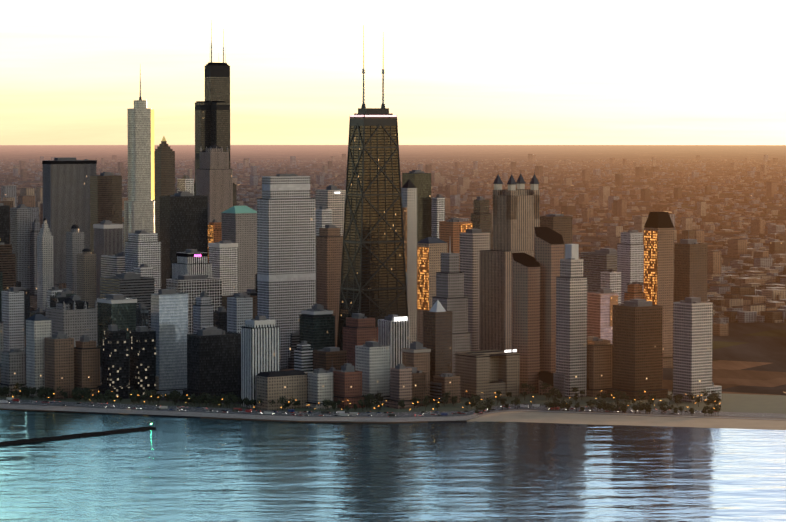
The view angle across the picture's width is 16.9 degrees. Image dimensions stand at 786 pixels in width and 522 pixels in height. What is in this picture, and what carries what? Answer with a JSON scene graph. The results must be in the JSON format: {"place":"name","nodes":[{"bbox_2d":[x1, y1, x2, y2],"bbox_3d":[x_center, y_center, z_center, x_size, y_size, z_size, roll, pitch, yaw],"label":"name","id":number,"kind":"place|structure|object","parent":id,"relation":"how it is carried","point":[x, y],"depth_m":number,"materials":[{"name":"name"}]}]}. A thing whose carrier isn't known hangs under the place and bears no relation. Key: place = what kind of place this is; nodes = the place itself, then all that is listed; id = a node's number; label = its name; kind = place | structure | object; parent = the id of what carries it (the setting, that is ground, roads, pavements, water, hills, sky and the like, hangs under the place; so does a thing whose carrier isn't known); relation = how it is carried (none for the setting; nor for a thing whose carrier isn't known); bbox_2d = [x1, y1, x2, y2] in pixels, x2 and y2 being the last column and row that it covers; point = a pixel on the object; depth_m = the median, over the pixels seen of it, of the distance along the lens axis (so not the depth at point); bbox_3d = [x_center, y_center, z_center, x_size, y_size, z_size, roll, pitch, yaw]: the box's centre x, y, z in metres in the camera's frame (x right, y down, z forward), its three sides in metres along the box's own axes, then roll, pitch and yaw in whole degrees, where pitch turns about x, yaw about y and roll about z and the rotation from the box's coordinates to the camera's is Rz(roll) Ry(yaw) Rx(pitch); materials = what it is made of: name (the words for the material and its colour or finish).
{"place":"outdoors","nodes":[
{"label":"outdoors","id":0,"kind":"place"},
{"bbox_2d":[0,404,477,421],"bbox_3d":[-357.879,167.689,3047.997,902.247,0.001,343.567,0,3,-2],"label":"promenade pavement","id":1,"kind":"structure","parent":0,"point":[245,416],"depth_m":2941.32,"materials":[{"name":"concrete"}]},
{"bbox_2d":[0,410,785,521],"bbox_3d":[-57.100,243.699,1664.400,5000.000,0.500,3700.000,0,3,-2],"label":"lake water","id":2,"kind":"structure","parent":0,"point":[175,469],"depth_m":2487.28,"materials":[{"name":"liquid"}]},
{"bbox_2d":[0,423,155,445],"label":"breakwater pier","id":3,"kind":"structure","parent":2,"relation":"in","point":[77,435],"depth_m":2760.63,"materials":[{"name":"concrete"}]},
{"bbox_2d":[0,145,785,422],"bbox_3d":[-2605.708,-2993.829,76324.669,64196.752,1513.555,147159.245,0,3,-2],"label":"ground","id":4,"kind":"structure","parent":0,"point":[748,358],"depth_m":18069.78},
{"bbox_2d":[0,271,2,320],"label":"building","id":5,"kind":"structure","parent":4,"relation":"on","point":[1,280],"depth_m":3607.41,"materials":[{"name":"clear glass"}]},
{"bbox_2d":[0,321,3,362],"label":"building","id":6,"kind":"structure","parent":4,"relation":"on","point":[1,336],"depth_m":3308.22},
{"bbox_2d":[0,203,9,243],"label":"dark tower","id":7,"kind":"structure","parent":4,"relation":"on","point":[4,224],"depth_m":4744.27,"materials":[{"name":"black glass"}]},
{"bbox_2d":[0,240,15,290],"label":"brown tower","id":8,"kind":"structure","parent":4,"relation":"on","point":[7,262],"depth_m":4107.45,"materials":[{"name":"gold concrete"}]},
{"bbox_2d":[1,287,23,351],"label":"building","id":9,"kind":"structure","parent":4,"relation":"on","point":[12,310],"depth_m":3375.38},
{"bbox_2d":[0,349,25,395],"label":"stone building","id":10,"kind":"structure","parent":4,"relation":"on","point":[13,370],"depth_m":3174.08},
{"bbox_2d":[10,204,30,293],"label":"grey tower","id":11,"kind":"structure","parent":4,"relation":"on","point":[20,228],"depth_m":4792.76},
{"bbox_2d":[18,287,29,335],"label":"skyscraper","id":12,"kind":"structure","parent":4,"relation":"on","point":[26,303],"depth_m":4051.73,"materials":[{"name":"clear glass"}]},
{"bbox_2d":[30,219,39,295],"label":"grey tower","id":13,"kind":"structure","parent":4,"relation":"on","point":[34,232],"depth_m":4790.52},
{"bbox_2d":[25,314,50,396],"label":"building","id":14,"kind":"structure","parent":4,"relation":"on","point":[38,328],"depth_m":3153.33,"materials":[{"name":"concrete"}]},
{"bbox_2d":[30,308,45,316],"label":"building","id":15,"kind":"structure","parent":4,"relation":"on","point":[39,311],"depth_m":3820.69,"materials":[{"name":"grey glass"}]},
{"bbox_2d":[37,218,53,309],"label":"ornate tower","id":16,"kind":"structure","parent":4,"relation":"on","point":[45,266],"depth_m":4495.50,"materials":[{"name":"beige stone"}]},
{"bbox_2d":[46,287,62,307],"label":"building","id":17,"kind":"structure","parent":4,"relation":"on","point":[52,291],"depth_m":3700.92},
{"bbox_2d":[44,332,73,398],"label":"tan block","id":18,"kind":"structure","parent":4,"relation":"on","point":[59,357],"depth_m":3132.55,"materials":[{"name":"concrete"}]},
{"bbox_2d":[50,292,71,307],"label":"building","id":19,"kind":"structure","parent":4,"relation":"on","point":[60,296],"depth_m":3427.99,"materials":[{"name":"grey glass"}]},
{"bbox_2d":[55,289,75,295],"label":"building","id":20,"kind":"structure","parent":4,"relation":"on","point":[69,292],"depth_m":3468.69,"materials":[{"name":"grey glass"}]},
{"bbox_2d":[42,157,96,286],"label":"skyscraper","id":21,"kind":"structure","parent":4,"relation":"on","point":[66,193],"depth_m":5200.65,"materials":[{"name":"grey"}]},
{"bbox_2d":[45,298,97,346],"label":"high-rise building","id":22,"kind":"structure","parent":4,"relation":"on","point":[65,318],"depth_m":3332.52,"materials":[{"name":"concrete"}]},
{"bbox_2d":[66,224,84,294],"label":"dome tower","id":23,"kind":"structure","parent":4,"relation":"on","point":[75,241],"depth_m":4396.40,"materials":[{"name":"concrete"}]},
{"bbox_2d":[69,295,87,309],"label":"building","id":24,"kind":"structure","parent":4,"relation":"on","point":[79,305],"depth_m":3339.12,"materials":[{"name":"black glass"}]},
{"bbox_2d":[77,248,95,307],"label":"dome tower","id":25,"kind":"structure","parent":4,"relation":"on","point":[86,274],"depth_m":4300.26,"materials":[{"name":"concrete"}]},
{"bbox_2d":[74,324,99,397],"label":"tan block","id":26,"kind":"structure","parent":4,"relation":"on","point":[86,362],"depth_m":3143.23,"materials":[{"name":"concrete"}]},
{"bbox_2d":[90,172,121,253],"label":"brown slab","id":27,"kind":"structure","parent":4,"relation":"on","point":[105,195],"depth_m":4900.38,"materials":[{"name":"concrete"}]},
{"bbox_2d":[93,220,122,306],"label":"building","id":28,"kind":"structure","parent":4,"relation":"on","point":[108,239],"depth_m":4503.43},
{"bbox_2d":[101,251,124,276],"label":"building","id":29,"kind":"structure","parent":4,"relation":"on","point":[112,265],"depth_m":4311.25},
{"bbox_2d":[97,325,133,398],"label":"twin tower","id":30,"kind":"structure","parent":4,"relation":"on","point":[114,359],"depth_m":3134.26,"materials":[{"name":"glass"}]},
{"bbox_2d":[97,294,136,379],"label":"glass building","id":31,"kind":"structure","parent":4,"relation":"on","point":[119,310],"depth_m":3361.68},
{"bbox_2d":[100,272,154,329],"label":"high-rise building","id":32,"kind":"structure","parent":4,"relation":"on","point":[138,287],"depth_m":3618.03,"materials":[{"name":"concrete"}]},
{"bbox_2d":[124,68,154,250],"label":"skyscraper","id":33,"kind":"structure","parent":4,"relation":"on","point":[139,209],"depth_m":4733.89,"materials":[{"name":"stone"}]},
{"bbox_2d":[129,326,155,394],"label":"twin tower","id":34,"kind":"structure","parent":4,"relation":"on","point":[142,340],"depth_m":3154.71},
{"bbox_2d":[136,304,148,328],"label":"building","id":35,"kind":"structure","parent":4,"relation":"on","point":[142,314],"depth_m":3303.88,"materials":[{"name":"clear glass"}]},
{"bbox_2d":[125,229,160,293],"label":"building","id":36,"kind":"structure","parent":4,"relation":"on","point":[142,246],"depth_m":4261.11,"materials":[{"name":"grey"}]},
{"bbox_2d":[134,263,152,277],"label":"building","id":37,"kind":"structure","parent":4,"relation":"on","point":[143,270],"depth_m":3961.22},
{"bbox_2d":[155,376,158,389],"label":"building","id":38,"kind":"structure","parent":4,"relation":"on","point":[157,382],"depth_m":3157.54,"materials":[{"name":"beige stone"}]},
{"bbox_2d":[153,136,174,240],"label":"high-rise building","id":39,"kind":"structure","parent":4,"relation":"on","point":[164,169],"depth_m":5596.48,"materials":[{"name":"grey metal"}]},
{"bbox_2d":[151,289,187,396],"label":"glass tower","id":40,"kind":"structure","parent":4,"relation":"on","point":[169,316],"depth_m":3161.66,"materials":[{"name":"glass"}]},
{"bbox_2d":[160,191,207,288],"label":"black slab","id":41,"kind":"structure","parent":4,"relation":"on","point":[183,221],"depth_m":4411.01,"materials":[{"name":"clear glass"}]},
{"bbox_2d":[177,175,193,194],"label":"building","id":42,"kind":"structure","parent":4,"relation":"on","point":[185,183],"depth_m":4800.85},
{"bbox_2d":[172,249,211,278],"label":"high-rise building","id":43,"kind":"structure","parent":4,"relation":"on","point":[191,262],"depth_m":4115.34,"materials":[{"name":"grey"}]},
{"bbox_2d":[166,274,221,333],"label":"high-rise building","id":44,"kind":"structure","parent":4,"relation":"on","point":[193,286],"depth_m":3719.64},
{"bbox_2d":[193,291,212,333],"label":"building","id":45,"kind":"structure","parent":4,"relation":"on","point":[203,311],"depth_m":3329.36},
{"bbox_2d":[182,327,240,403],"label":"black block","id":46,"kind":"structure","parent":4,"relation":"on","point":[213,361],"depth_m":3095.38,"materials":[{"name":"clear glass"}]},
{"bbox_2d":[196,145,232,224],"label":"high-rise building","id":47,"kind":"structure","parent":4,"relation":"on","point":[214,178],"depth_m":5106.46,"materials":[{"name":"concrete"}]},
{"bbox_2d":[208,219,221,262],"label":"orange tower","id":48,"kind":"structure","parent":4,"relation":"on","point":[214,230],"depth_m":4502.36,"materials":[{"name":"brick"}]},
{"bbox_2d":[194,20,236,205],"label":"skyscraper","id":49,"kind":"structure","parent":4,"relation":"on","point":[212,118],"depth_m":5246.46,"materials":[{"name":"black"}]},
{"bbox_2d":[213,306,226,331],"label":"building","id":50,"kind":"structure","parent":4,"relation":"on","point":[220,318],"depth_m":3590.18,"materials":[{"name":"black glass"}]},
{"bbox_2d":[208,241,237,295],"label":"grey tower","id":51,"kind":"structure","parent":4,"relation":"on","point":[223,257],"depth_m":4210.21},
{"bbox_2d":[222,206,256,292],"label":"tower","id":52,"kind":"structure","parent":4,"relation":"on","point":[239,225],"depth_m":4412.17,"materials":[{"name":"concrete"}]},
{"bbox_2d":[222,292,256,318],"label":"brown block","id":53,"kind":"structure","parent":4,"relation":"on","point":[224,301],"depth_m":3622.12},
{"bbox_2d":[227,294,252,332],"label":"building","id":54,"kind":"structure","parent":4,"relation":"on","point":[239,309],"depth_m":3301.45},
{"bbox_2d":[242,289,256,295],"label":"building","id":55,"kind":"structure","parent":4,"relation":"on","point":[252,292],"depth_m":4069.36,"materials":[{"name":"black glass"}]},
{"bbox_2d":[255,274,256,292],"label":"building","id":56,"kind":"structure","parent":4,"relation":"on","point":[256,283],"depth_m":4070.48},
{"bbox_2d":[241,316,279,407],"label":"white tower","id":57,"kind":"structure","parent":4,"relation":"on","point":[260,343],"depth_m":3035.94,"materials":[{"name":"concrete"}]},
{"bbox_2d":[256,370,307,409],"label":"stone building","id":58,"kind":"structure","parent":4,"relation":"on","point":[275,386],"depth_m":3017.61,"materials":[{"name":"stone"}]},
{"bbox_2d":[257,164,315,368],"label":"skyscraper","id":59,"kind":"structure","parent":4,"relation":"on","point":[286,272],"depth_m":3519.79,"materials":[{"name":"concrete"}]},
{"bbox_2d":[288,330,298,368],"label":"building","id":60,"kind":"structure","parent":4,"relation":"on","point":[294,343],"depth_m":3524.64,"materials":[{"name":"concrete"}]},
{"bbox_2d":[294,341,312,373],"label":"building","id":61,"kind":"structure","parent":4,"relation":"on","point":[303,356],"depth_m":3164.16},
{"bbox_2d":[299,304,334,349],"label":"glass building","id":62,"kind":"structure","parent":4,"relation":"on","point":[316,326],"depth_m":3318.74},
{"bbox_2d":[305,368,336,408],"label":"apartment building","id":63,"kind":"structure","parent":4,"relation":"on","point":[319,385],"depth_m":3027.51,"materials":[{"name":"concrete"}]},
{"bbox_2d":[316,206,331,235],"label":"skyscraper","id":64,"kind":"structure","parent":4,"relation":"on","point":[323,216],"depth_m":3756.93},
{"bbox_2d":[316,223,342,346],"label":"skyscraper","id":65,"kind":"structure","parent":4,"relation":"on","point":[329,242],"depth_m":3663.77,"materials":[{"name":"beige brick"}]},
{"bbox_2d":[313,347,345,371],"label":"building","id":66,"kind":"structure","parent":4,"relation":"on","point":[324,357],"depth_m":3140.09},
{"bbox_2d":[315,185,345,235],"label":"high-rise building","id":67,"kind":"structure","parent":4,"relation":"on","point":[332,197],"depth_m":3911.69,"materials":[{"name":"white"}]},
{"bbox_2d":[329,360,334,372],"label":"building","id":68,"kind":"structure","parent":4,"relation":"on","point":[332,369],"depth_m":3110.22,"materials":[{"name":"concrete"}]},
{"bbox_2d":[333,363,364,408],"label":"brick building","id":69,"kind":"structure","parent":4,"relation":"on","point":[347,383],"depth_m":3029.79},
{"bbox_2d":[343,313,377,365],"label":"building","id":70,"kind":"structure","parent":4,"relation":"on","point":[359,329],"depth_m":3221.28,"materials":[{"name":"red brick"}]},
{"bbox_2d":[0,382,721,415],"bbox_3d":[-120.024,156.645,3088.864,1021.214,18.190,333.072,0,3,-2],"label":"shore trees","id":71,"kind":"object","parent":4,"relation":"on","point":[712,397],"depth_m":3046.55,"materials":[{"name":"green plant"}]},
{"bbox_2d":[337,25,407,349],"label":"skyscraper","id":72,"kind":"structure","parent":4,"relation":"on","point":[373,277],"depth_m":3317.18,"materials":[{"name":"black metal"}]},
{"bbox_2d":[355,341,389,402],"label":"high-rise building","id":73,"kind":"structure","parent":4,"relation":"on","point":[372,361],"depth_m":3081.27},
{"bbox_2d":[0,154,785,322],"bbox_3d":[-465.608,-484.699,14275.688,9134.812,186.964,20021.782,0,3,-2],"label":"distant city blocks","id":74,"kind":"structure","parent":4,"relation":"on","point":[750,296],"depth_m":10258.01,"materials":[{"name":"beige brick"}]},
{"bbox_2d":[0,399,785,418],"bbox_3d":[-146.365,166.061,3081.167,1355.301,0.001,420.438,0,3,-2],"label":"lake shore drive","id":75,"kind":"object","parent":4,"relation":"on","point":[376,414],"depth_m":2993.08,"materials":[{"name":"asphalt"}]},
{"bbox_2d":[11,404,468,417],"bbox_3d":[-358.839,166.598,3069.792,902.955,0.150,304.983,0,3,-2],"label":"promenade kerb","id":76,"kind":"structure","parent":75,"relation":"on","point":[249,414],"depth_m":2956.95,"materials":[{"name":"concrete"}]},
{"bbox_2d":[0,397,717,416],"bbox_3d":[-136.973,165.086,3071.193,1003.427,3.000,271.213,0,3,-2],"label":"traffic cars","id":77,"kind":"object","parent":75,"relation":"on","point":[342,413],"depth_m":2989.54,"materials":[{"name":"white"}]},
{"bbox_2d":[12,391,720,412],"bbox_3d":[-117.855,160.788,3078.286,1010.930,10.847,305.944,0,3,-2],"label":"street lamps","id":78,"kind":"object","parent":75,"relation":"on","point":[350,403],"depth_m":3026.90,"materials":[{"name":"grey"}]},
{"bbox_2d":[378,314,409,367],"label":"high-rise building","id":79,"kind":"structure","parent":4,"relation":"on","point":[394,332],"depth_m":3269.04,"materials":[{"name":"white"}]},
{"bbox_2d":[384,356,417,408],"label":"high-rise building","id":80,"kind":"structure","parent":4,"relation":"on","point":[400,381],"depth_m":3029.74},
{"bbox_2d":[401,179,416,342],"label":"skyscraper","id":81,"kind":"structure","parent":4,"relation":"on","point":[409,198],"depth_m":3460.99,"materials":[{"name":"concrete"}]},
{"bbox_2d":[401,332,430,401],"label":"building","id":82,"kind":"structure","parent":4,"relation":"on","point":[416,354],"depth_m":3082.74,"materials":[{"name":"brick"}]},
{"bbox_2d":[406,367,425,406],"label":"building","id":83,"kind":"structure","parent":4,"relation":"on","point":[419,384],"depth_m":3045.55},
{"bbox_2d":[402,170,430,241],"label":"skyscraper","id":84,"kind":"structure","parent":4,"relation":"on","point":[420,180],"depth_m":4316.21,"materials":[{"name":"brown glass"}]},
{"bbox_2d":[417,237,447,343],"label":"tower","id":85,"kind":"structure","parent":4,"relation":"on","point":[430,250],"depth_m":3568.34,"materials":[{"name":"beige stone"}]},
{"bbox_2d":[430,382,441,402],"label":"building","id":86,"kind":"structure","parent":4,"relation":"on","point":[435,390],"depth_m":3087.91,"materials":[{"name":"concrete"}]},
{"bbox_2d":[423,300,451,381],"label":"high-rise building","id":87,"kind":"structure","parent":4,"relation":"on","point":[437,329],"depth_m":3100.78,"materials":[{"name":"concrete"}]},
{"bbox_2d":[431,194,444,237],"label":"skyscraper","id":88,"kind":"structure","parent":4,"relation":"on","point":[438,208],"depth_m":4312.49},
{"bbox_2d":[433,373,459,403],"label":"building","id":89,"kind":"structure","parent":4,"relation":"on","point":[450,382],"depth_m":3082.36,"materials":[{"name":"beige brick"}]},
{"bbox_2d":[432,246,470,374],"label":"skyscraper","id":90,"kind":"structure","parent":4,"relation":"on","point":[449,296],"depth_m":3226.42,"materials":[{"name":"concrete"}]},
{"bbox_2d":[439,218,472,271],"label":"skyscraper","id":91,"kind":"structure","parent":4,"relation":"on","point":[451,230],"depth_m":3716.70,"materials":[{"name":"brick"}]},
{"bbox_2d":[460,229,489,350],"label":"pink tower","id":92,"kind":"structure","parent":4,"relation":"on","point":[473,242],"depth_m":3417.83,"materials":[{"name":"concrete"}]},
{"bbox_2d":[471,196,491,249],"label":"skyscraper","id":93,"kind":"structure","parent":4,"relation":"on","point":[481,216],"depth_m":3917.40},
{"bbox_2d":[455,349,519,398],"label":"building","id":94,"kind":"structure","parent":4,"relation":"on","point":[479,373],"depth_m":3148.17,"materials":[{"name":"beige stone"}]},
{"bbox_2d":[480,170,539,351],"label":"high-rise building","id":95,"kind":"structure","parent":4,"relation":"on","point":[516,216],"depth_m":3337.97,"materials":[{"name":"concrete"}]},
{"bbox_2d":[512,227,563,394],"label":"skyscraper","id":96,"kind":"structure","parent":4,"relation":"on","point":[534,310],"depth_m":3191.20,"materials":[{"name":"brown stone"}]},
{"bbox_2d":[540,214,571,258],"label":"skyscraper","id":97,"kind":"structure","parent":4,"relation":"on","point":[561,224],"depth_m":3826.00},
{"bbox_2d":[553,373,564,396],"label":"building","id":98,"kind":"structure","parent":4,"relation":"on","point":[559,381],"depth_m":3154.56,"materials":[{"name":"concrete"}]},
{"bbox_2d":[556,244,586,397],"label":"skyscraper","id":99,"kind":"structure","parent":4,"relation":"on","point":[571,322],"depth_m":3146.46,"materials":[{"name":"concrete"}]},
{"bbox_2d":[580,248,616,291],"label":"skyscraper","id":100,"kind":"structure","parent":4,"relation":"on","point":[596,263],"depth_m":4246.17,"materials":[{"name":"concrete"}]},
{"bbox_2d":[587,336,611,396],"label":"building","id":101,"kind":"structure","parent":4,"relation":"on","point":[599,364],"depth_m":3158.40,"materials":[{"name":"concrete"}]},
{"bbox_2d":[587,280,617,343],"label":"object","id":102,"kind":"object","parent":4,"relation":"on","point":[601,303],"depth_m":3378.05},
{"bbox_2d":[600,269,620,304],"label":"building","id":103,"kind":"structure","parent":4,"relation":"on","point":[611,278],"depth_m":3727.50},
{"bbox_2d":[467,409,785,429],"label":"beach","id":104,"kind":"structure","parent":4,"relation":"on","point":[562,418],"depth_m":2909.35,"materials":[{"name":"sand"}]},
{"bbox_2d":[617,230,643,303],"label":"grey slab","id":105,"kind":"structure","parent":4,"relation":"on","point":[630,257],"depth_m":4031.36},
{"bbox_2d":[624,281,645,300],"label":"building","id":106,"kind":"structure","parent":4,"relation":"on","point":[634,290],"depth_m":3529.48,"materials":[{"name":"brick"}]},
{"bbox_2d":[606,299,667,400],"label":"brown tower","id":107,"kind":"structure","parent":4,"relation":"on","point":[637,329],"depth_m":3125.99,"materials":[{"name":"concrete"}]},
{"bbox_2d":[643,212,673,367],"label":"skyscraper","id":108,"kind":"structure","parent":4,"relation":"on","point":[658,272],"depth_m":3530.14,"materials":[{"name":"beige brick"}]},
{"bbox_2d":[674,231,707,301],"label":"grey tower","id":109,"kind":"structure","parent":4,"relation":"on","point":[690,267],"depth_m":3633.80,"materials":[{"name":"concrete"}]},
{"bbox_2d":[673,297,712,402],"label":"pale tower","id":110,"kind":"structure","parent":4,"relation":"on","point":[692,340],"depth_m":3094.92,"materials":[{"name":"concrete"}]},
{"bbox_2d":[706,382,721,400],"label":"building","id":111,"kind":"structure","parent":4,"relation":"on","point":[716,388],"depth_m":3108.65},
{"bbox_2d":[713,318,727,335],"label":"building","id":112,"kind":"structure","parent":4,"relation":"on","point":[720,327],"depth_m":4058.14,"materials":[{"name":"concrete"}]},
{"bbox_2d":[0,391,785,413],"bbox_3d":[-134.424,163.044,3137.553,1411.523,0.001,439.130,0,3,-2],"label":"park grass","id":113,"kind":"structure","parent":0,"point":[752,403],"depth_m":3077.51,"materials":[{"name":"plant"}]},
{"bbox_2d":[0,0,785,144],"label":"sky","id":114,"kind":"structure","parent":0,"point":[458,72],"materials":[{"name":"white"}]}
]}

